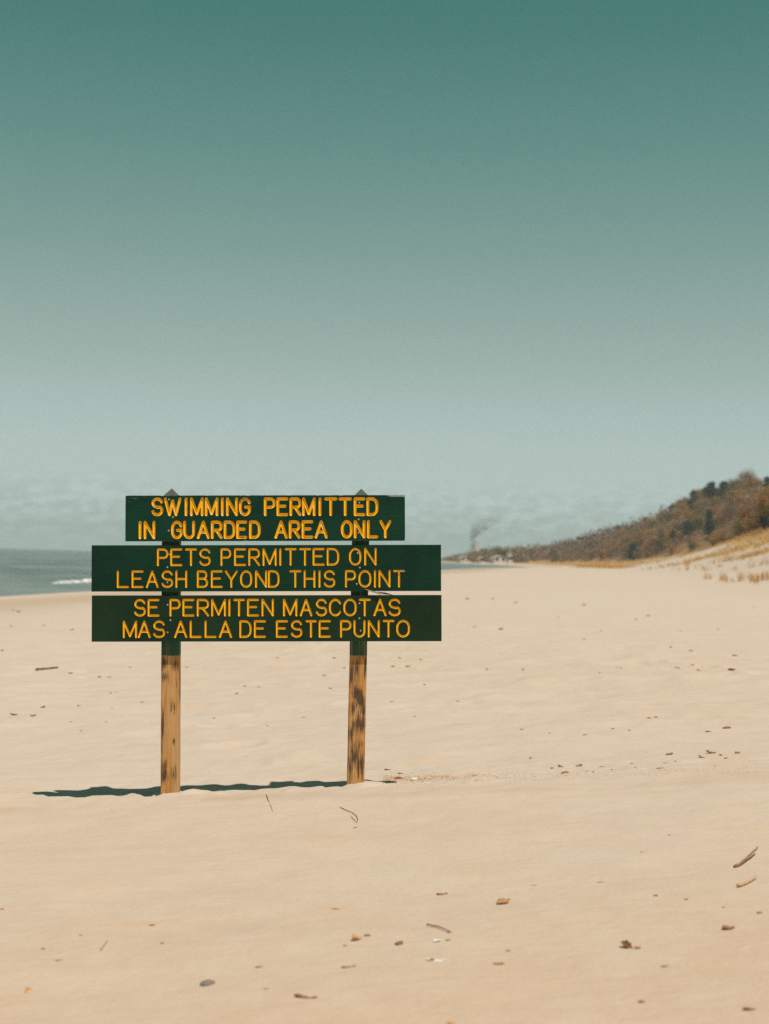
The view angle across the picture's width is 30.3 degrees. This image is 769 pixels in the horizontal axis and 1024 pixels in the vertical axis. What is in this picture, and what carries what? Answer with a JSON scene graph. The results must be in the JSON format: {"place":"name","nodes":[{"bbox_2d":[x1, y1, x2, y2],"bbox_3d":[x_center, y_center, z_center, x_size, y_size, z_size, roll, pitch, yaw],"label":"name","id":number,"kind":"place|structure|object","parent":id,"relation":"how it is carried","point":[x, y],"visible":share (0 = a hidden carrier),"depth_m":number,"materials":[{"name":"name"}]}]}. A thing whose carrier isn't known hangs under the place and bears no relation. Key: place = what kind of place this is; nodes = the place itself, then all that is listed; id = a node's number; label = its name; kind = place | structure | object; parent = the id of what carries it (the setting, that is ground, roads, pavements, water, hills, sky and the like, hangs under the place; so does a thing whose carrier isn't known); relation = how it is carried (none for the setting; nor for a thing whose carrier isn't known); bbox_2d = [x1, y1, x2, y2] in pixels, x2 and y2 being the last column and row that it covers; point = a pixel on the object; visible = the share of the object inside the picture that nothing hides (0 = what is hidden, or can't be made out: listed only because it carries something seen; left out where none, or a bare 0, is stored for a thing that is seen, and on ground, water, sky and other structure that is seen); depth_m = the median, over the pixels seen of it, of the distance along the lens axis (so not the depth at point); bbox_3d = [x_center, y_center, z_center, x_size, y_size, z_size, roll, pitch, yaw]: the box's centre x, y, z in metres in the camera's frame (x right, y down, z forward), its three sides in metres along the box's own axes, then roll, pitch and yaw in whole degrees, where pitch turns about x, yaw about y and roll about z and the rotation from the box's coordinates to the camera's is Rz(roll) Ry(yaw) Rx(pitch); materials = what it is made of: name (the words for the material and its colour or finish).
{"place":"outdoors","nodes":[
{"label":"outdoors","id":0,"kind":"place"},
{"bbox_2d":[0,548,517,596],"bbox_3d":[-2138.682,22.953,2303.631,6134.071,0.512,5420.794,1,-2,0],"label":"lake water","id":1,"kind":"structure","parent":0,"point":[30,571],"depth_m":137.32,"materials":[{"name":"teal liquid"}]},
{"bbox_2d":[51,579,91,583],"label":"sea foam","id":2,"kind":"object","parent":1,"relation":"on","point":[79,581],"visible":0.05,"depth_m":90.30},
{"bbox_2d":[0,499,768,1023],"bbox_3d":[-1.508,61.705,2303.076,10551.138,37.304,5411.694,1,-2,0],"label":"sand beach","id":3,"kind":"structure","parent":0,"point":[300,859],"depth_m":6.38,"materials":[{"name":"beige sand"}]},
{"bbox_2d":[36,667,58,670],"bbox_3d":[-3.765,1.730,15.714,0.167,0.076,0.730,1,-2,0],"label":"driftwood","id":4,"kind":"object","parent":3,"relation":"on","point":[37,669],"visible":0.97,"depth_m":15.99,"materials":[{"name":"brown wood"}]},
{"bbox_2d":[200,979,214,985],"bbox_3d":[-0.494,1.318,3.971,0.042,0.021,0.033,2,-2,-17],"label":"pebble","id":5,"kind":"object","parent":3,"relation":"on","point":[207,982],"visible":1,"depth_m":3.96,"materials":[{"name":"beige stone"}]},
{"bbox_2d":[91,489,441,793],"bbox_3d":[-0.617,0.886,7.331,1.806,2.042,0.145,1,-2,0],"label":"beach sign","id":6,"kind":"object","parent":3,"relation":"on","point":[170,618],"visible":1,"depth_m":7.29,"materials":[{"name":"green paint"}]},
{"bbox_2d":[294,994,316,998],"bbox_3d":[-0.211,1.295,3.801,0.066,0.008,0.019,1,-2,17],"label":"bark strip","id":7,"kind":"object","parent":3,"relation":"on","point":[301,996],"visible":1,"depth_m":3.80,"materials":[{"name":"brown wood"}]},
{"bbox_2d":[352,934,361,939],"bbox_3d":[-0.086,1.308,4.369,0.026,0.015,0.045,22,0,40],"label":"dry leaf","id":8,"kind":"object","parent":3,"relation":"on","point":[354,937],"visible":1,"depth_m":4.36,"materials":[{"name":"orange plant"}]},
{"bbox_2d":[8,581,768,1018],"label":"beach grit","id":9,"kind":"object","parent":3,"relation":"on","point":[414,739],"visible":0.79,"depth_m":7.63,"materials":[{"name":"brown stone"}]},
{"bbox_2d":[426,958,448,960],"bbox_3d":[0.153,1.289,4.091,0.066,0.006,0.025,1,-2,0],"label":"shell fragment","id":10,"kind":"object","parent":3,"relation":"on","point":[436,959],"visible":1,"depth_m":4.09,"materials":[{"name":"white"}]},
{"bbox_2d":[427,923,450,931],"bbox_3d":[0.173,1.301,4.447,0.013,0.009,0.125,3,-2,-35],"label":"twig","id":11,"kind":"object","parent":3,"relation":"on","point":[438,926],"visible":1,"depth_m":4.46,"materials":[{"name":"beige wood"}]},
{"bbox_2d":[457,555,469,562],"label":"beach house","id":12,"kind":"structure","parent":3,"relation":"on","point":[462,558],"depth_m":663.47,"materials":[{"name":"beige"}]},
{"bbox_2d":[473,541,478,551],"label":"cooling tower","id":13,"kind":"structure","parent":3,"relation":"on","point":[475,545],"depth_m":2195.99,"materials":[{"name":"beige concrete"}]},
{"bbox_2d":[477,556,485,562],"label":"beach house","id":14,"kind":"structure","parent":3,"relation":"on","point":[481,559],"depth_m":619.38,"materials":[{"name":"beige"}]},
{"bbox_2d":[489,555,507,562],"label":"beach house","id":15,"kind":"structure","parent":3,"relation":"on","point":[498,559],"depth_m":596.38,"materials":[{"name":"beige"}]},
{"bbox_2d":[496,898,510,903],"bbox_3d":[0.396,1.296,4.729,0.054,0.017,0.028,-10,17,-20],"label":"dry leaf","id":16,"kind":"object","parent":3,"relation":"on","point":[502,901],"visible":1,"depth_m":4.74,"materials":[{"name":"orange plant"}]},
{"bbox_2d":[506,550,513,562],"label":"beach house","id":17,"kind":"structure","parent":3,"relation":"on","point":[509,555],"depth_m":598.27,"materials":[{"name":"beige"}]},
{"bbox_2d":[441,505,668,562],"bbox_3d":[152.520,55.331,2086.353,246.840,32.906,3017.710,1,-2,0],"label":"wood","id":18,"kind":"object","parent":3,"relation":"on","point":[565,549],"visible":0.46,"depth_m":657.40,"materials":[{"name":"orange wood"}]},
{"bbox_2d":[586,549,594,561],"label":"oak tree","id":19,"kind":"object","parent":3,"relation":"on","point":[591,554],"visible":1,"depth_m":613.57,"materials":[{"name":"brown plant"}]},
{"bbox_2d":[595,550,604,558],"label":"oak tree","id":20,"kind":"object","parent":3,"relation":"on","point":[600,554],"visible":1,"depth_m":597.43,"materials":[{"name":"brown plant"}]},
{"bbox_2d":[604,548,615,560],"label":"bare tree","id":21,"kind":"object","parent":3,"relation":"on","point":[610,552],"visible":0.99,"depth_m":586.51,"materials":[{"name":"brown plant"}]},
{"bbox_2d":[611,528,626,540],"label":"bare tree","id":22,"kind":"object","parent":3,"relation":"on","point":[616,535],"visible":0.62,"depth_m":611.29,"materials":[{"name":"brown plant"}]},
{"bbox_2d":[618,527,629,535],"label":"oak tree","id":23,"kind":"object","parent":3,"relation":"on","point":[622,528],"visible":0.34,"depth_m":617.33,"materials":[{"name":"brown plant"}]},
{"bbox_2d":[622,541,630,551],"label":"leafy shrub","id":24,"kind":"object","parent":3,"relation":"on","point":[626,549],"visible":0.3,"depth_m":572.73,"materials":[{"name":"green plant"}]},
{"bbox_2d":[621,940,632,948],"bbox_3d":[0.704,1.260,4.135,0.042,0.018,0.026,22,29,39],"label":"dry leaf","id":25,"kind":"object","parent":3,"relation":"on","point":[626,944],"visible":1,"depth_m":4.14,"materials":[{"name":"brown plant"}]},
{"bbox_2d":[624,542,639,559],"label":"pine tree","id":26,"kind":"object","parent":3,"relation":"on","point":[632,548],"visible":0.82,"depth_m":554.02,"materials":[{"name":"green plant"}]},
{"bbox_2d":[629,532,637,541],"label":"oak tree","id":27,"kind":"object","parent":3,"relation":"on","point":[634,535],"visible":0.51,"depth_m":586.33,"materials":[{"name":"brown plant"}]},
{"bbox_2d":[632,533,644,551],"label":"oak tree","id":28,"kind":"object","parent":3,"relation":"on","point":[638,539],"visible":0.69,"depth_m":565.13,"materials":[{"name":"brown plant"}]},
{"bbox_2d":[632,551,646,560],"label":"leafy shrub","id":29,"kind":"object","parent":3,"relation":"on","point":[638,554],"visible":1,"depth_m":504.82,"materials":[{"name":"brown plant"}]},
{"bbox_2d":[637,537,650,549],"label":"bare tree","id":30,"kind":"object","parent":3,"relation":"on","point":[643,544],"visible":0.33,"depth_m":545.15,"materials":[{"name":"brown plant"}]},
{"bbox_2d":[640,541,654,555],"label":"oak tree","id":31,"kind":"object","parent":3,"relation":"on","point":[648,544],"visible":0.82,"depth_m":536.88,"materials":[{"name":"brown plant"}]},
{"bbox_2d":[638,517,657,529],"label":"bare tree","id":32,"kind":"object","parent":3,"relation":"on","point":[645,526],"visible":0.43,"depth_m":595.79,"materials":[{"name":"brown plant"}]},
{"bbox_2d":[643,527,657,536],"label":"oak tree","id":33,"kind":"object","parent":3,"relation":"on","point":[649,532],"visible":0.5,"depth_m":558.56,"materials":[{"name":"brown plant"}]},
{"bbox_2d":[643,521,658,529],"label":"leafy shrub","id":34,"kind":"object","parent":3,"relation":"on","point":[651,525],"visible":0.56,"depth_m":585.67,"materials":[{"name":"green plant"}]},
{"bbox_2d":[645,534,666,552],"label":"oak tree","id":35,"kind":"object","parent":3,"relation":"on","point":[654,542],"visible":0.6,"depth_m":532.28,"materials":[{"name":"brown plant"}]},
{"bbox_2d":[649,529,666,548],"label":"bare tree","id":36,"kind":"object","parent":3,"relation":"on","point":[656,534],"visible":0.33,"depth_m":542.13,"materials":[{"name":"brown plant"}]},
{"bbox_2d":[655,536,665,551],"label":"leafy shrub","id":37,"kind":"object","parent":3,"relation":"on","point":[660,542],"visible":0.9,"depth_m":524.97,"materials":[{"name":"green plant"}]},
{"bbox_2d":[655,525,669,542],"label":"bare tree","id":38,"kind":"object","parent":3,"relation":"on","point":[660,532],"visible":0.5,"depth_m":536.44,"materials":[{"name":"brown plant"}]},
{"bbox_2d":[657,507,674,522],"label":"bare tree","id":39,"kind":"object","parent":3,"relation":"on","point":[664,514],"visible":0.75,"depth_m":590.81,"materials":[{"name":"brown plant"}]},
{"bbox_2d":[659,527,681,542],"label":"oak tree","id":40,"kind":"object","parent":3,"relation":"on","point":[669,533],"visible":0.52,"depth_m":517.00,"materials":[{"name":"brown plant"}]},
{"bbox_2d":[665,544,676,554],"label":"oak tree","id":41,"kind":"object","parent":3,"relation":"on","point":[672,547],"visible":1,"depth_m":486.48,"materials":[{"name":"brown plant"}]},
{"bbox_2d":[663,541,678,551],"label":"leafy shrub","id":42,"kind":"object","parent":3,"relation":"on","point":[666,545],"visible":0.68,"depth_m":491.67,"materials":[{"name":"brown plant"}]},
{"bbox_2d":[663,538,680,552],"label":"oak tree","id":43,"kind":"object","parent":3,"relation":"on","point":[672,541],"visible":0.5,"depth_m":498.09,"materials":[{"name":"brown plant"}]},
{"bbox_2d":[667,529,677,540],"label":"pine tree","id":44,"kind":"object","parent":3,"relation":"on","point":[672,535],"visible":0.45,"depth_m":511.32,"materials":[{"name":"green plant"}]},
{"bbox_2d":[666,519,682,535],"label":"bare tree","id":45,"kind":"object","parent":3,"relation":"on","point":[675,525],"visible":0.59,"depth_m":529.89,"materials":[{"name":"brown plant"}]},
{"bbox_2d":[669,507,685,515],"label":"bare tree","id":46,"kind":"object","parent":3,"relation":"on","point":[673,510],"visible":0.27,"depth_m":569.45,"materials":[{"name":"brown plant"}]},
{"bbox_2d":[674,497,686,508],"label":"bare tree","id":47,"kind":"object","parent":3,"relation":"on","point":[679,502],"visible":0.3,"depth_m":593.40,"materials":[{"name":"brown plant"}]},
{"bbox_2d":[674,496,694,508],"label":"oak tree","id":48,"kind":"object","parent":3,"relation":"on","point":[686,501],"visible":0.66,"depth_m":582.72,"materials":[{"name":"brown plant"}]},
{"bbox_2d":[679,502,691,510],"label":"oak tree","id":49,"kind":"object","parent":3,"relation":"on","point":[686,507],"visible":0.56,"depth_m":574.68,"materials":[{"name":"brown plant"}]},
{"bbox_2d":[675,515,695,530],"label":"bare tree","id":50,"kind":"object","parent":3,"relation":"on","point":[681,519],"visible":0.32,"depth_m":526.68,"materials":[{"name":"brown plant"}]},
{"bbox_2d":[680,520,694,538],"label":"pine tree","id":51,"kind":"object","parent":3,"relation":"on","point":[686,529],"visible":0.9,"depth_m":513.55,"materials":[{"name":"green plant"}]},
{"bbox_2d":[683,510,695,519],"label":"oak tree","id":52,"kind":"object","parent":3,"relation":"on","point":[690,514],"visible":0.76,"depth_m":537.92,"materials":[{"name":"brown plant"}]},
{"bbox_2d":[682,535,699,550],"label":"bare tree","id":53,"kind":"object","parent":3,"relation":"on","point":[690,539],"visible":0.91,"depth_m":457.90,"materials":[{"name":"brown plant"}]},
{"bbox_2d":[688,490,697,510],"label":"pine tree","id":54,"kind":"object","parent":3,"relation":"on","point":[693,493],"visible":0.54,"depth_m":581.36,"materials":[{"name":"green plant"}]},
{"bbox_2d":[687,542,699,549],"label":"leafy shrub","id":55,"kind":"object","parent":3,"relation":"on","point":[693,546],"visible":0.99,"depth_m":452.67,"materials":[{"name":"brown plant"}]},
{"bbox_2d":[689,488,700,501],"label":"oak tree","id":56,"kind":"object","parent":3,"relation":"on","point":[695,494],"visible":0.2,"depth_m":580.44,"materials":[{"name":"brown plant"}]},
{"bbox_2d":[685,514,705,533],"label":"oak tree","id":57,"kind":"object","parent":3,"relation":"on","point":[697,521],"visible":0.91,"depth_m":512.99,"materials":[{"name":"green plant"}]},
{"bbox_2d":[692,495,705,505],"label":"bare tree","id":58,"kind":"object","parent":3,"relation":"on","point":[700,498],"visible":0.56,"depth_m":558.96,"materials":[{"name":"brown plant"}]},
{"bbox_2d":[694,505,706,516],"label":"leafy shrub","id":59,"kind":"object","parent":3,"relation":"on","point":[696,511],"visible":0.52,"depth_m":529.44,"materials":[{"name":"brown plant"}]},
{"bbox_2d":[696,493,708,499],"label":"leafy shrub","id":60,"kind":"object","parent":3,"relation":"on","point":[703,495],"visible":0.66,"depth_m":563.37,"materials":[{"name":"brown plant"}]},
{"bbox_2d":[697,494,709,508],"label":"bare tree","id":61,"kind":"object","parent":3,"relation":"on","point":[703,502],"visible":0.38,"depth_m":540.04,"materials":[{"name":"brown plant"}]},
{"bbox_2d":[698,512,714,521],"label":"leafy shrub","id":62,"kind":"object","parent":3,"relation":"on","point":[701,517],"visible":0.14,"depth_m":502.47,"materials":[{"name":"brown plant"}]},
{"bbox_2d":[701,509,716,535],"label":"pine tree","id":63,"kind":"object","parent":3,"relation":"on","point":[709,526],"visible":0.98,"depth_m":470.40,"materials":[{"name":"green plant"}]},
{"bbox_2d":[703,534,716,545],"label":"leafy shrub","id":64,"kind":"object","parent":3,"relation":"on","point":[708,540],"visible":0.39,"depth_m":413.69,"materials":[{"name":"brown plant"}]},
{"bbox_2d":[700,481,720,499],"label":"pine tree","id":65,"kind":"object","parent":3,"relation":"on","point":[710,488],"visible":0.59,"depth_m":564.46,"materials":[{"name":"green plant"}]},
{"bbox_2d":[701,496,719,507],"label":"oak tree","id":66,"kind":"object","parent":3,"relation":"on","point":[710,501],"visible":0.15,"depth_m":533.52,"materials":[{"name":"brown plant"}]},
{"bbox_2d":[700,493,723,513],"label":"bare tree","id":67,"kind":"object","parent":3,"relation":"on","point":[711,504],"visible":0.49,"depth_m":520.82,"materials":[{"name":"brown plant"}]},
{"bbox_2d":[704,502,721,510],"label":"bare tree","id":68,"kind":"object","parent":3,"relation":"on","point":[713,507],"visible":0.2,"depth_m":509.65,"materials":[{"name":"brown plant"}]},
{"bbox_2d":[709,528,726,542],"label":"oak tree","id":69,"kind":"object","parent":3,"relation":"on","point":[714,533],"visible":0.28,"depth_m":391.97,"materials":[{"name":"brown plant"}]},
{"bbox_2d":[711,529,725,542],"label":"oak tree","id":70,"kind":"object","parent":3,"relation":"on","point":[720,537],"visible":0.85,"depth_m":377.73,"materials":[{"name":"brown plant"}]},
{"bbox_2d":[713,507,727,527],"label":"oak tree","id":71,"kind":"object","parent":3,"relation":"on","point":[720,516],"visible":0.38,"depth_m":465.24,"materials":[{"name":"brown plant"}]},
{"bbox_2d":[713,481,730,498],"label":"pine tree","id":72,"kind":"object","parent":3,"relation":"on","point":[721,487],"visible":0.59,"depth_m":551.24,"materials":[{"name":"green plant"}]},
{"bbox_2d":[720,526,731,539],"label":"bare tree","id":73,"kind":"object","parent":3,"relation":"on","point":[727,532],"visible":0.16,"depth_m":361.75,"materials":[{"name":"brown plant"}]},
{"bbox_2d":[720,497,734,507],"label":"bare tree","id":74,"kind":"object","parent":3,"relation":"on","point":[728,502],"visible":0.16,"depth_m":481.24,"materials":[{"name":"brown plant"}]},
{"bbox_2d":[717,501,738,524],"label":"bare tree","id":75,"kind":"object","parent":3,"relation":"on","point":[729,509],"visible":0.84,"depth_m":457.13,"materials":[{"name":"brown plant"}]},
{"bbox_2d":[722,925,734,929],"bbox_3d":[1.034,1.250,4.277,0.044,0.011,0.022,2,10,-14],"label":"dry leaf","id":76,"kind":"object","parent":3,"relation":"on","point":[727,927],"visible":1,"depth_m":4.28,"materials":[{"name":"brown plant"}]},
{"bbox_2d":[724,486,738,498],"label":"leafy shrub","id":77,"kind":"object","parent":3,"relation":"on","point":[733,490],"visible":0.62,"depth_m":520.08,"materials":[{"name":"brown plant"}]},
{"bbox_2d":[723,478,740,491],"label":"leafy shrub","id":78,"kind":"object","parent":3,"relation":"on","point":[725,488],"visible":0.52,"depth_m":543.38,"materials":[{"name":"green plant"}]},
{"bbox_2d":[724,516,739,526],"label":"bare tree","id":79,"kind":"object","parent":3,"relation":"on","point":[731,521],"visible":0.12,"depth_m":374.34,"materials":[{"name":"brown plant"}]},
{"bbox_2d":[724,518,740,535],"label":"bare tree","id":80,"kind":"object","parent":3,"relation":"on","point":[735,533],"visible":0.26,"depth_m":319.70,"materials":[{"name":"brown plant"}]},
{"bbox_2d":[731,494,747,502],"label":"oak tree","id":81,"kind":"object","parent":3,"relation":"on","point":[738,500],"visible":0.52,"depth_m":490.24,"materials":[{"name":"brown plant"}]},
{"bbox_2d":[731,519,749,533],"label":"leafy shrub","id":82,"kind":"object","parent":3,"relation":"on","point":[740,526],"visible":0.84,"depth_m":291.58,"materials":[{"name":"green plant"}]},
{"bbox_2d":[734,489,747,501],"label":"oak tree","id":83,"kind":"object","parent":3,"relation":"on","point":[742,494],"visible":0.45,"depth_m":499.91,"materials":[{"name":"brown plant"}]},
{"bbox_2d":[731,464,757,493],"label":"bare tree","id":84,"kind":"object","parent":3,"relation":"on","point":[746,476],"visible":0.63,"depth_m":540.98,"materials":[{"name":"brown plant"}]},
{"bbox_2d":[733,846,757,867],"bbox_3d":[1.318,1.252,5.158,0.019,0.038,0.253,0,-2,34],"label":"twig","id":85,"kind":"object","parent":3,"relation":"on","point":[744,859],"visible":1,"depth_m":5.12,"materials":[{"name":"brown wood"}]},
{"bbox_2d":[732,500,759,531],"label":"oak tree","id":86,"kind":"object","parent":3,"relation":"on","point":[741,514],"visible":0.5,"depth_m":251.02,"materials":[{"name":"brown plant"}]},
{"bbox_2d":[737,877,756,886],"bbox_3d":[1.235,1.255,4.826,0.016,0.016,0.141,0,-2,41],"label":"twig","id":87,"kind":"object","parent":3,"relation":"on","point":[744,883],"visible":1,"depth_m":4.80,"materials":[{"name":"beige wood"}]},
{"bbox_2d":[744,486,752,495],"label":"oak tree","id":88,"kind":"object","parent":3,"relation":"on","point":[746,489],"visible":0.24,"depth_m":504.88,"materials":[{"name":"brown plant"}]},
{"bbox_2d":[742,1007,755,1009],"bbox_3d":[0.907,1.235,3.535,0.036,0.006,0.019,2,-2,-6],"label":"dry leaf","id":89,"kind":"object","parent":3,"relation":"on","point":[746,1008],"visible":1,"depth_m":3.54,"materials":[{"name":"brown plant"}]},
{"bbox_2d":[736,478,762,490],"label":"oak tree","id":90,"kind":"object","parent":3,"relation":"on","point":[749,483],"visible":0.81,"depth_m":511.84,"materials":[{"name":"brown plant"}]},
{"bbox_2d":[743,515,756,529],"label":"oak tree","id":91,"kind":"object","parent":3,"relation":"on","point":[755,527],"visible":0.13,"depth_m":264.12,"materials":[{"name":"brown plant"}]},
{"bbox_2d":[742,489,764,528],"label":"bare tree","id":92,"kind":"object","parent":3,"relation":"on","point":[753,510],"visible":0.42,"depth_m":239.15,"materials":[{"name":"brown plant"}]},
{"bbox_2d":[752,489,768,527],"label":"oak tree","id":93,"kind":"object","parent":3,"relation":"on","point":[764,498],"visible":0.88,"depth_m":221.57,"materials":[{"name":"brown plant"}]},
{"bbox_2d":[754,496,768,528],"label":"pine tree","id":94,"kind":"object","parent":3,"relation":"on","point":[763,520],"visible":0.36,"depth_m":226.83,"materials":[{"name":"green plant"}]},
{"bbox_2d":[755,485,768,492],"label":"bare tree","id":95,"kind":"object","parent":3,"relation":"on","point":[760,489],"visible":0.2,"depth_m":470.97,"materials":[{"name":"brown plant"}]},
{"bbox_2d":[757,502,768,518],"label":"leafy shrub","id":96,"kind":"object","parent":3,"relation":"on","point":[766,512],"visible":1,"depth_m":214.25,"materials":[{"name":"brown plant"}]},
{"bbox_2d":[761,476,768,486],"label":"pine tree","id":97,"kind":"object","parent":3,"relation":"on","point":[766,480],"visible":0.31,"depth_m":513.28,"materials":[{"name":"green plant"}]},
{"bbox_2d":[0,0,768,557],"label":"sky","id":98,"kind":"structure","parent":0,"point":[500,268],"materials":[{"name":"teal"}]},
{"bbox_2d":[520,525,768,583],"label":"dune grass","id":99,"kind":"structure","parent":0,"point":[755,579],"depth_m":195.62,"materials":[{"name":"beige plant"}]}
]}

